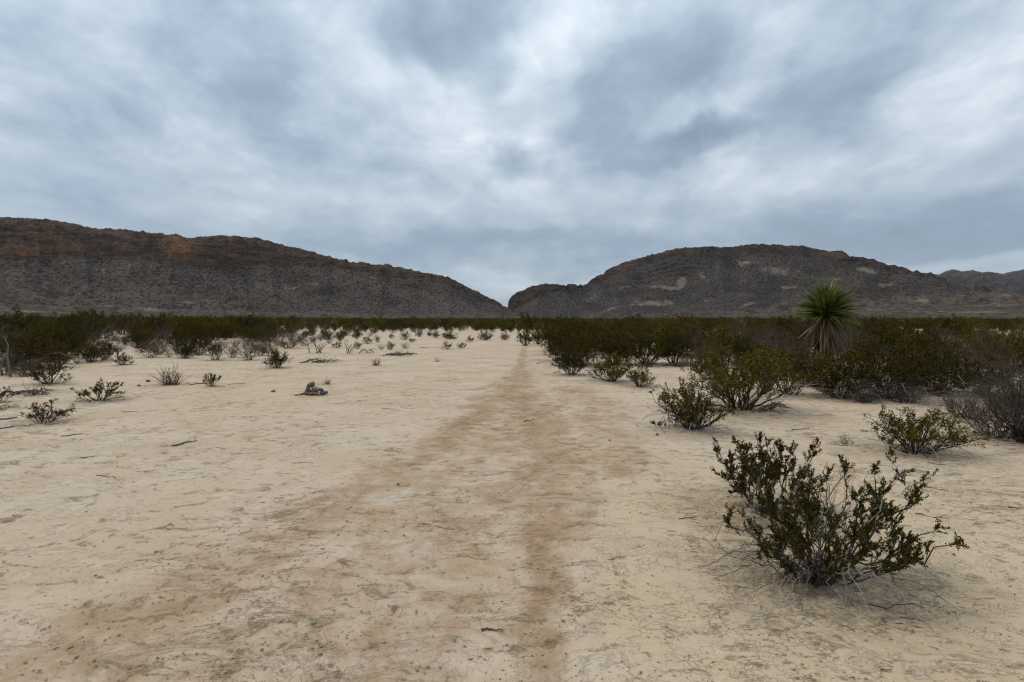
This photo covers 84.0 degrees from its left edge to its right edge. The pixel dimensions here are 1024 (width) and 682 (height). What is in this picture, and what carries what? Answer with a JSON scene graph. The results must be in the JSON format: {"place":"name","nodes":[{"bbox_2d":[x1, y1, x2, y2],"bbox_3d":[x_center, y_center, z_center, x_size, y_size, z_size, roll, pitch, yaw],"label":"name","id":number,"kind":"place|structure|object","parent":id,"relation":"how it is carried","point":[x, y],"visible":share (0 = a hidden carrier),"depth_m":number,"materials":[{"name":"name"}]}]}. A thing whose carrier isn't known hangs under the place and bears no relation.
{"place":"outdoors","nodes":[
{"label":"outdoors","id":0,"kind":"place"},
{"bbox_2d":[0,303,520,318],"bbox_3d":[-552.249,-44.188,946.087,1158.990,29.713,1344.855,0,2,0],"label":"gravel fan","id":1,"kind":"object","parent":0,"point":[45,310],"visible":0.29,"depth_m":795.54},
{"bbox_2d":[0,217,531,317],"bbox_3d":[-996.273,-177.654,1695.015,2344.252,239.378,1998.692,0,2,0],"label":"cliff ridge","id":2,"kind":"structure","parent":0,"point":[46,261],"depth_m":1331.98,"materials":[{"name":"stone"}]},
{"bbox_2d":[0,341,599,681],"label":"path","id":3,"kind":"structure","parent":0,"point":[547,457],"depth_m":3.86,"materials":[{"name":"sand"}]},
{"bbox_2d":[0,326,1023,681],"bbox_3d":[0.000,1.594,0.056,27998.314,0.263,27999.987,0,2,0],"label":"ground","id":4,"kind":"structure","parent":0,"point":[256,438],"depth_m":4.43,"materials":[{"name":"sand"}]},
{"bbox_2d":[0,335,11,376],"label":"snag","id":5,"kind":"object","parent":4,"relation":"on","point":[8,364],"visible":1,"depth_m":15.57,"materials":[{"name":"grey plant"}]},
{"bbox_2d":[0,346,25,374],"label":"dry shrub","id":6,"kind":"object","parent":4,"relation":"on","point":[12,357],"visible":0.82,"depth_m":16.09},
{"bbox_2d":[0,323,33,350],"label":"creosote bush","id":7,"kind":"object","parent":4,"relation":"on","point":[10,333],"visible":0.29,"depth_m":25.45,"materials":[{"name":"green plant"}]},
{"bbox_2d":[0,317,36,354],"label":"brown shrub","id":8,"kind":"object","parent":4,"relation":"on","point":[1,333],"visible":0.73,"depth_m":24.75,"materials":[{"name":"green plant"}]},
{"bbox_2d":[6,359,38,376],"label":"dry shrub","id":9,"kind":"object","parent":4,"relation":"on","point":[22,369],"visible":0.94,"depth_m":15.71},
{"bbox_2d":[0,324,55,355],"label":"creosote bush","id":10,"kind":"object","parent":4,"relation":"on","point":[33,335],"visible":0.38,"depth_m":22.77,"materials":[{"name":"green plant"}]},
{"bbox_2d":[1,383,54,395],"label":"dead branch pile","id":11,"kind":"object","parent":4,"relation":"on","point":[32,391],"visible":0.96,"depth_m":12.13,"materials":[{"name":"grey wood"}]},
{"bbox_2d":[0,303,62,330],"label":"creosote bush","id":12,"kind":"object","parent":4,"relation":"on","point":[23,319],"visible":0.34,"depth_m":36.62,"materials":[{"name":"green plant"}]},
{"bbox_2d":[0,335,66,369],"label":"creosote bush","id":13,"kind":"object","parent":4,"relation":"on","point":[27,351],"visible":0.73,"depth_m":17.78,"materials":[{"name":"green plant"}]},
{"bbox_2d":[21,352,58,373],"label":"brown shrub","id":14,"kind":"object","parent":4,"relation":"on","point":[34,363],"visible":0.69,"depth_m":16.16,"materials":[{"name":"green plant"}]},
{"bbox_2d":[4,398,76,425],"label":"creosote bush","id":15,"kind":"object","parent":4,"relation":"on","point":[42,412],"visible":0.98,"depth_m":8.81,"materials":[{"name":"green plant"}]},
{"bbox_2d":[21,360,73,384],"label":"creosote bush","id":16,"kind":"object","parent":4,"relation":"on","point":[53,371],"visible":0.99,"depth_m":13.94,"materials":[{"name":"green plant"}]},
{"bbox_2d":[26,314,78,345],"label":"creosote bush","id":17,"kind":"object","parent":4,"relation":"on","point":[43,321],"visible":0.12,"depth_m":28.94,"materials":[{"name":"green plant"}]},
{"bbox_2d":[31,332,80,367],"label":"creosote bush","id":18,"kind":"object","parent":4,"relation":"on","point":[67,358],"visible":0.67,"depth_m":18.81,"materials":[{"name":"green plant"}]},
{"bbox_2d":[40,324,84,355],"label":"creosote bush","id":19,"kind":"object","parent":4,"relation":"on","point":[61,338],"visible":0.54,"depth_m":22.71,"materials":[{"name":"green plant"}]},
{"bbox_2d":[62,326,90,354],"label":"creosote bush","id":20,"kind":"object","parent":4,"relation":"on","point":[81,337],"visible":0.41,"depth_m":24.91,"materials":[{"name":"green plant"}]},
{"bbox_2d":[58,315,103,351],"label":"creosote bush","id":21,"kind":"object","parent":4,"relation":"on","point":[68,335],"visible":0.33,"depth_m":27.67,"materials":[{"name":"green plant"}]},
{"bbox_2d":[55,307,115,342],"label":"creosote bush","id":22,"kind":"object","parent":4,"relation":"on","point":[90,317],"visible":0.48,"depth_m":36.44,"materials":[{"name":"green plant"}]},
{"bbox_2d":[71,340,110,361],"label":"creosote bush","id":23,"kind":"object","parent":4,"relation":"on","point":[92,350],"visible":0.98,"depth_m":20.92,"materials":[{"name":"green plant"}]},
{"bbox_2d":[70,377,133,401],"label":"creosote bush","id":24,"kind":"object","parent":4,"relation":"on","point":[85,392],"visible":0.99,"depth_m":10.98,"materials":[{"name":"green plant"}]},
{"bbox_2d":[88,328,119,347],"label":"brown shrub","id":25,"kind":"object","parent":4,"relation":"on","point":[108,340],"visible":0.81,"depth_m":29.83,"materials":[{"name":"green plant"}]},
{"bbox_2d":[96,337,120,359],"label":"creosote bush","id":26,"kind":"object","parent":4,"relation":"on","point":[109,353],"visible":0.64,"depth_m":21.93,"materials":[{"name":"green plant"}]},
{"bbox_2d":[111,352,134,364],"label":"creosote bush","id":27,"kind":"object","parent":4,"relation":"on","point":[124,360],"visible":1,"depth_m":19.69,"materials":[{"name":"green plant"}]},
{"bbox_2d":[123,325,147,347],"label":"creosote bush","id":28,"kind":"object","parent":4,"relation":"on","point":[135,338],"visible":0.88,"depth_m":30.93,"materials":[{"name":"green plant"}]},
{"bbox_2d":[146,310,174,338],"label":"creosote bush","id":29,"kind":"object","parent":4,"relation":"on","point":[161,323],"visible":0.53,"depth_m":45.31,"materials":[{"name":"green plant"}]},
{"bbox_2d":[152,318,186,343],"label":"brown shrub","id":30,"kind":"object","parent":4,"relation":"on","point":[163,333],"visible":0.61,"depth_m":35.75,"materials":[{"name":"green plant"}]},
{"bbox_2d":[150,361,192,385],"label":"stem clump","id":31,"kind":"object","parent":4,"relation":"on","point":[170,379],"visible":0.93,"depth_m":13.72,"materials":[{"name":"plant"}]},
{"bbox_2d":[162,321,191,344],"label":"creosote bush","id":32,"kind":"object","parent":4,"relation":"on","point":[177,334],"visible":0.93,"depth_m":34.02,"materials":[{"name":"green plant"}]},
{"bbox_2d":[168,337,198,358],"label":"creosote bush","id":33,"kind":"object","parent":4,"relation":"on","point":[186,354],"visible":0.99,"depth_m":23.04,"materials":[{"name":"green plant"}]},
{"bbox_2d":[178,315,210,339],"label":"creosote bush","id":34,"kind":"object","parent":4,"relation":"on","point":[190,321],"visible":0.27,"depth_m":41.32,"materials":[{"name":"green plant"}]},
{"bbox_2d":[186,330,213,354],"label":"creosote bush","id":35,"kind":"object","parent":4,"relation":"on","point":[200,342],"visible":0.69,"depth_m":25.13,"materials":[{"name":"green plant"}]},
{"bbox_2d":[191,320,224,342],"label":"creosote bush","id":36,"kind":"object","parent":4,"relation":"on","point":[207,332],"visible":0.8,"depth_m":37.79,"materials":[{"name":"green plant"}]},
{"bbox_2d":[202,373,222,386],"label":"creosote bush","id":37,"kind":"object","parent":4,"relation":"on","point":[212,380],"visible":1,"depth_m":13.23,"materials":[{"name":"green plant"}]},
{"bbox_2d":[198,330,227,359],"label":"dry shrub","id":38,"kind":"object","parent":4,"relation":"on","point":[215,352],"visible":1,"depth_m":22.11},
{"bbox_2d":[216,315,244,337],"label":"creosote bush","id":39,"kind":"object","parent":4,"relation":"on","point":[229,327],"visible":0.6,"depth_m":48.02,"materials":[{"name":"green plant"}]},
{"bbox_2d":[230,338,261,359],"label":"dry shrub","id":40,"kind":"object","parent":4,"relation":"on","point":[250,352],"visible":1,"depth_m":22.12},
{"bbox_2d":[235,325,256,340],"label":"creosote bush","id":41,"kind":"object","parent":4,"relation":"on","point":[241,334],"visible":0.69,"depth_m":41.03,"materials":[{"name":"green plant"}]},
{"bbox_2d":[232,312,264,334],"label":"creosote bush","id":42,"kind":"object","parent":4,"relation":"on","point":[252,323],"visible":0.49,"depth_m":48.93,"materials":[{"name":"green plant"}]},
{"bbox_2d":[246,333,278,355],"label":"dry shrub","id":43,"kind":"object","parent":4,"relation":"on","point":[263,352],"visible":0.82,"depth_m":24.25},
{"bbox_2d":[258,346,293,367],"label":"creosote bush","id":44,"kind":"object","parent":4,"relation":"on","point":[276,358],"visible":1,"depth_m":18.59,"materials":[{"name":"green plant"}]},
{"bbox_2d":[269,334,310,347],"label":"dry shrub","id":45,"kind":"object","parent":4,"relation":"on","point":[287,346],"visible":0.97,"depth_m":30.75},
{"bbox_2d":[295,381,327,395],"bbox_3d":[-4.200,0.994,11.910,0.676,0.299,0.272,0,2,0],"label":"stone ring","id":46,"kind":"object","parent":4,"relation":"on","point":[314,390],"visible":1,"depth_m":11.88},
{"bbox_2d":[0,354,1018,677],"bbox_3d":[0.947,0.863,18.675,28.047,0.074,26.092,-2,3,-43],"label":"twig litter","id":47,"kind":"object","parent":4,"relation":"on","point":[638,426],"visible":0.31,"depth_m":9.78,"materials":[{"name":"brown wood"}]},
{"bbox_2d":[0,308,1023,367],"bbox_3d":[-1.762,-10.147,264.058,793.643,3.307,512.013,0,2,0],"label":"scrub","id":48,"kind":"object","parent":4,"relation":"on","point":[290,323],"visible":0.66,"depth_m":72.93,"materials":[{"name":"plant"}]},
{"bbox_2d":[0,383,1023,681],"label":"soil crumbs","id":49,"kind":"object","parent":4,"relation":"on","point":[490,609],"visible":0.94,"depth_m":2.98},
{"bbox_2d":[516,325,533,345],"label":"creosote bush","id":50,"kind":"object","parent":4,"relation":"on","point":[525,336],"visible":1,"depth_m":33.99,"materials":[{"name":"green plant"}]},
{"bbox_2d":[528,323,546,343],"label":"creosote bush","id":51,"kind":"object","parent":4,"relation":"on","point":[537,337],"visible":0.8,"depth_m":36.32,"materials":[{"name":"green plant"}]},
{"bbox_2d":[537,314,583,360],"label":"creosote bush","id":52,"kind":"object","parent":4,"relation":"on","point":[548,337],"visible":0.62,"depth_m":21.76,"materials":[{"name":"green plant"}]},
{"bbox_2d":[550,345,591,374],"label":"creosote bush","id":53,"kind":"object","parent":4,"relation":"on","point":[568,360],"visible":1,"depth_m":16.08,"materials":[{"name":"green plant"}]},
{"bbox_2d":[550,320,611,366],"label":"creosote bush","id":54,"kind":"object","parent":4,"relation":"on","point":[585,346],"visible":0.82,"depth_m":19.21,"materials":[{"name":"green plant"}]},
{"bbox_2d":[581,350,635,381],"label":"creosote bush","id":55,"kind":"object","parent":4,"relation":"on","point":[618,372],"visible":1,"depth_m":14.41,"materials":[{"name":"green plant"}]},
{"bbox_2d":[588,319,652,364],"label":"creosote bush","id":56,"kind":"object","parent":4,"relation":"on","point":[610,348],"visible":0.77,"depth_m":19.60,"materials":[{"name":"green plant"}]},
{"bbox_2d":[620,359,658,387],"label":"creosote bush","id":57,"kind":"object","parent":4,"relation":"on","point":[641,377],"visible":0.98,"depth_m":13.44,"materials":[{"name":"green plant"}]},
{"bbox_2d":[622,319,677,364],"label":"creosote bush","id":58,"kind":"object","parent":4,"relation":"on","point":[644,345],"visible":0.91,"depth_m":19.70,"materials":[{"name":"green plant"}]},
{"bbox_2d":[650,314,693,355],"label":"creosote bush","id":59,"kind":"object","parent":4,"relation":"on","point":[677,324],"visible":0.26,"depth_m":24.51,"materials":[{"name":"green plant"}]},
{"bbox_2d":[648,322,707,363],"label":"creosote bush","id":60,"kind":"object","parent":4,"relation":"on","point":[685,344],"visible":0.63,"depth_m":20.04,"materials":[{"name":"green plant"}]},
{"bbox_2d":[643,377,741,436],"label":"creosote bush","id":61,"kind":"object","parent":4,"relation":"on","point":[689,414],"visible":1,"depth_m":8.17,"materials":[{"name":"green plant"}]},
{"bbox_2d":[676,317,727,355],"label":"creosote bush","id":62,"kind":"object","parent":4,"relation":"on","point":[696,333],"visible":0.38,"depth_m":24.05,"materials":[{"name":"green plant"}]},
{"bbox_2d":[677,345,730,379],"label":"creosote bush","id":63,"kind":"object","parent":4,"relation":"on","point":[697,363],"visible":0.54,"depth_m":15.08,"materials":[{"name":"green plant"}]},
{"bbox_2d":[675,334,737,363],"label":"brown shrub","id":64,"kind":"object","parent":4,"relation":"on","point":[703,348],"visible":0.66,"depth_m":19.31,"materials":[{"name":"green plant"}]},
{"bbox_2d":[693,326,738,360],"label":"creosote bush","id":65,"kind":"object","parent":4,"relation":"on","point":[723,333],"visible":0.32,"depth_m":21.21,"materials":[{"name":"green plant"}]},
{"bbox_2d":[654,339,820,421],"bbox_3d":[4.072,0.591,10.111,2.577,1.289,2.565,2,3,41],"label":"creosote bush","id":66,"kind":"object","parent":4,"relation":"on","point":[733,387],"visible":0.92,"depth_m":9.71,"materials":[{"name":"green plant"}]},
{"bbox_2d":[704,325,776,363],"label":"creosote bush","id":67,"kind":"object","parent":4,"relation":"on","point":[738,347],"visible":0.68,"depth_m":19.53,"materials":[{"name":"green plant"}]},
{"bbox_2d":[735,343,792,378],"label":"creosote bush","id":68,"kind":"object","parent":4,"relation":"on","point":[762,348],"visible":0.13,"depth_m":14.84,"materials":[{"name":"green plant"}]},
{"bbox_2d":[740,320,794,349],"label":"brown shrub","id":69,"kind":"object","parent":4,"relation":"on","point":[776,335],"visible":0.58,"depth_m":25.54,"materials":[{"name":"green plant"}]},
{"bbox_2d":[704,431,834,540],"bbox_3d":[2.010,1.095,4.500,0.883,0.726,1.410,1,3,33],"label":"creosote bush","id":70,"kind":"object","parent":4,"relation":"on","point":[754,474],"visible":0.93,"depth_m":4.64,"materials":[{"name":"green plant"}]},
{"bbox_2d":[757,400,798,411],"bbox_3d":[4.491,1.081,9.703,0.670,0.245,0.421,-1,2,-22],"label":"dead branch pile","id":71,"kind":"object","parent":4,"relation":"on","point":[773,405],"visible":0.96,"depth_m":9.67,"materials":[{"name":"grey wood"}]},
{"bbox_2d":[744,342,827,394],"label":"creosote bush","id":72,"kind":"object","parent":4,"relation":"on","point":[797,361],"visible":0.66,"depth_m":11.89,"materials":[{"name":"green plant"}]},
{"bbox_2d":[764,333,814,359],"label":"shrub","id":73,"kind":"object","parent":4,"relation":"on","point":[788,346],"visible":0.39,"depth_m":16.90,"materials":[{"name":"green plant"}]},
{"bbox_2d":[770,328,815,357],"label":"creosote bush","id":74,"kind":"object","parent":4,"relation":"on","point":[797,335],"visible":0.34,"depth_m":20.26,"materials":[{"name":"green plant"}]},
{"bbox_2d":[781,351,843,386],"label":"creosote bush","id":75,"kind":"object","parent":4,"relation":"on","point":[813,363],"visible":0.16,"depth_m":13.44,"materials":[{"name":"green plant"}]},
{"bbox_2d":[790,278,865,366],"bbox_3d":[10.225,-0.468,18.491,2.169,3.172,2.176,-2,3,-39],"label":"yucca","id":76,"kind":"object","parent":4,"relation":"on","point":[826,306],"visible":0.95,"depth_m":18.25,"materials":[{"name":"green plant"}]},
{"bbox_2d":[689,445,974,630],"bbox_3d":[1.922,1.090,3.401,1.632,0.832,1.021,0,2,0],"label":"creosote bush","id":77,"kind":"object","parent":4,"relation":"on","point":[823,571],"visible":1,"depth_m":3.36,"materials":[{"name":"green plant"}]},
{"bbox_2d":[788,346,893,402],"bbox_3d":[6.782,0.665,11.521,2.211,1.104,2.138,1,2,22],"label":"creosote bush","id":78,"kind":"object","parent":4,"relation":"on","point":[848,382],"visible":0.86,"depth_m":11.41,"materials":[{"name":"green plant"}]},
{"bbox_2d":[835,323,873,356],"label":"shrub","id":79,"kind":"object","parent":4,"relation":"on","point":[851,339],"visible":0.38,"depth_m":22.57,"materials":[{"name":"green plant"}]},
{"bbox_2d":[835,324,879,357],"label":"brown shrub","id":80,"kind":"object","parent":4,"relation":"on","point":[849,348],"visible":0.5,"depth_m":21.83,"materials":[{"name":"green plant"}]},
{"bbox_2d":[843,334,888,369],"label":"creosote bush","id":81,"kind":"object","parent":4,"relation":"on","point":[857,346],"visible":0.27,"depth_m":17.25,"materials":[{"name":"green plant"}]},
{"bbox_2d":[842,379,890,403],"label":"dry shrub","id":82,"kind":"object","parent":4,"relation":"on","point":[859,392],"visible":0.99,"depth_m":10.82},
{"bbox_2d":[854,322,890,354],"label":"creosote bush","id":83,"kind":"object","parent":4,"relation":"on","point":[873,332],"visible":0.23,"depth_m":22.78,"materials":[{"name":"green plant"}]},
{"bbox_2d":[860,317,909,349],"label":"creosote bush","id":84,"kind":"object","parent":4,"relation":"on","point":[895,331],"visible":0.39,"depth_m":26.30,"materials":[{"name":"green plant"}]},
{"bbox_2d":[814,330,978,403],"bbox_3d":[7.479,0.481,11.536,2.546,1.437,2.948,2,1,0],"label":"creosote bush","id":85,"kind":"object","parent":4,"relation":"on","point":[899,361],"visible":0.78,"depth_m":11.24,"materials":[{"name":"green plant"}]},
{"bbox_2d":[879,329,916,356],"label":"creosote bush","id":86,"kind":"object","parent":4,"relation":"on","point":[891,344],"visible":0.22,"depth_m":18.98,"materials":[{"name":"green plant"}]},
{"bbox_2d":[871,378,935,404],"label":"dry shrub","id":87,"kind":"object","parent":4,"relation":"on","point":[901,393],"visible":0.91,"depth_m":10.76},
{"bbox_2d":[874,335,939,390],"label":"creosote bush","id":88,"kind":"object","parent":4,"relation":"on","point":[905,341],"visible":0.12,"depth_m":13.04,"materials":[{"name":"green plant"}]},
{"bbox_2d":[898,313,956,355],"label":"creosote bush","id":89,"kind":"object","parent":4,"relation":"on","point":[924,338],"visible":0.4,"depth_m":19.58,"materials":[{"name":"green plant"}]},
{"bbox_2d":[849,404,1007,465],"bbox_3d":[4.884,1.074,6.848,1.431,0.660,1.766,1,2,16],"label":"creosote bush","id":90,"kind":"object","parent":4,"relation":"on","point":[911,437],"visible":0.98,"depth_m":6.74,"materials":[{"name":"green plant"}]},
{"bbox_2d":[902,319,969,353],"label":"brown shrub","id":91,"kind":"object","parent":4,"relation":"on","point":[942,333],"visible":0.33,"depth_m":21.89,"materials":[{"name":"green plant"}]},
{"bbox_2d":[884,336,993,395],"bbox_3d":[9.074,0.539,12.093,1.846,1.282,2.211,-2,3,-39],"label":"creosote bush","id":92,"kind":"object","parent":4,"relation":"on","point":[949,358],"visible":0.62,"depth_m":11.88,"materials":[{"name":"green plant"}]},
{"bbox_2d":[928,383,954,395],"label":"creosote bush","id":93,"kind":"object","parent":4,"relation":"on","point":[940,387],"visible":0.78,"depth_m":11.70,"materials":[{"name":"green plant"}]},
{"bbox_2d":[934,314,974,341],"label":"creosote bush","id":94,"kind":"object","parent":4,"relation":"on","point":[947,322],"visible":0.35,"depth_m":39.49,"materials":[{"name":"green plant"}]},
{"bbox_2d":[927,382,1003,419],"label":"dry shrub","id":95,"kind":"object","parent":4,"relation":"on","point":[948,407],"visible":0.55,"depth_m":9.18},
{"bbox_2d":[951,317,996,341],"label":"creosote bush","id":96,"kind":"object","parent":4,"relation":"on","point":[976,331],"visible":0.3,"depth_m":34.47,"materials":[{"name":"green plant"}]},
{"bbox_2d":[945,324,1005,366],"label":"creosote bush","id":97,"kind":"object","parent":4,"relation":"on","point":[970,340],"visible":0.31,"depth_m":18.94,"materials":[{"name":"green plant"}]},
{"bbox_2d":[938,381,1023,441],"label":"dry shrub","id":98,"kind":"object","parent":4,"relation":"on","point":[988,426],"visible":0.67,"depth_m":7.82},
{"bbox_2d":[953,350,1013,392],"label":"creosote bush","id":99,"kind":"object","parent":4,"relation":"on","point":[978,371],"visible":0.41,"depth_m":12.17,"materials":[{"name":"green plant"}]},
{"bbox_2d":[956,328,1014,368],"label":"brown shrub","id":100,"kind":"object","parent":4,"relation":"on","point":[980,344],"visible":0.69,"depth_m":18.18,"materials":[{"name":"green plant"}]},
{"bbox_2d":[950,348,1023,382],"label":"brown shrub","id":101,"kind":"object","parent":4,"relation":"on","point":[979,356],"visible":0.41,"depth_m":14.30,"materials":[{"name":"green plant"}]},
{"bbox_2d":[954,345,1023,443],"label":"dry shrub","id":102,"kind":"object","parent":4,"relation":"on","point":[1018,434],"visible":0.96,"depth_m":7.43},
{"bbox_2d":[965,354,1023,407],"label":"dry shrub","id":103,"kind":"object","parent":4,"relation":"on","point":[991,382],"visible":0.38,"depth_m":10.07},
{"bbox_2d":[990,334,1023,369],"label":"creosote bush","id":104,"kind":"object","parent":4,"relation":"on","point":[1013,342],"visible":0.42,"depth_m":17.98,"materials":[{"name":"green plant"}]},
{"bbox_2d":[0,0,1023,307],"label":"sky","id":105,"kind":"structure","parent":0,"point":[500,149],"materials":[{"name":"grey"}]},
{"bbox_2d":[508,244,1023,318],"bbox_3d":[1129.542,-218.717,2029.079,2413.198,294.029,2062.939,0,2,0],"label":"domed mountain","id":106,"kind":"structure","parent":0,"point":[736,278],"depth_m":1852.57,"materials":[{"name":"stone"}]},
{"bbox_2d":[581,288,1023,318],"bbox_3d":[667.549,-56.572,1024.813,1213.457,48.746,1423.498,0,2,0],"label":"foothills","id":107,"kind":"structure","parent":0,"point":[1001,303],"depth_m":756.30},
{"bbox_2d":[934,269,1023,292],"bbox_3d":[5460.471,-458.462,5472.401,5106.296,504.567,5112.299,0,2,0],"label":"mountains","id":108,"kind":"structure","parent":0,"point":[1011,281],"depth_m":5096.76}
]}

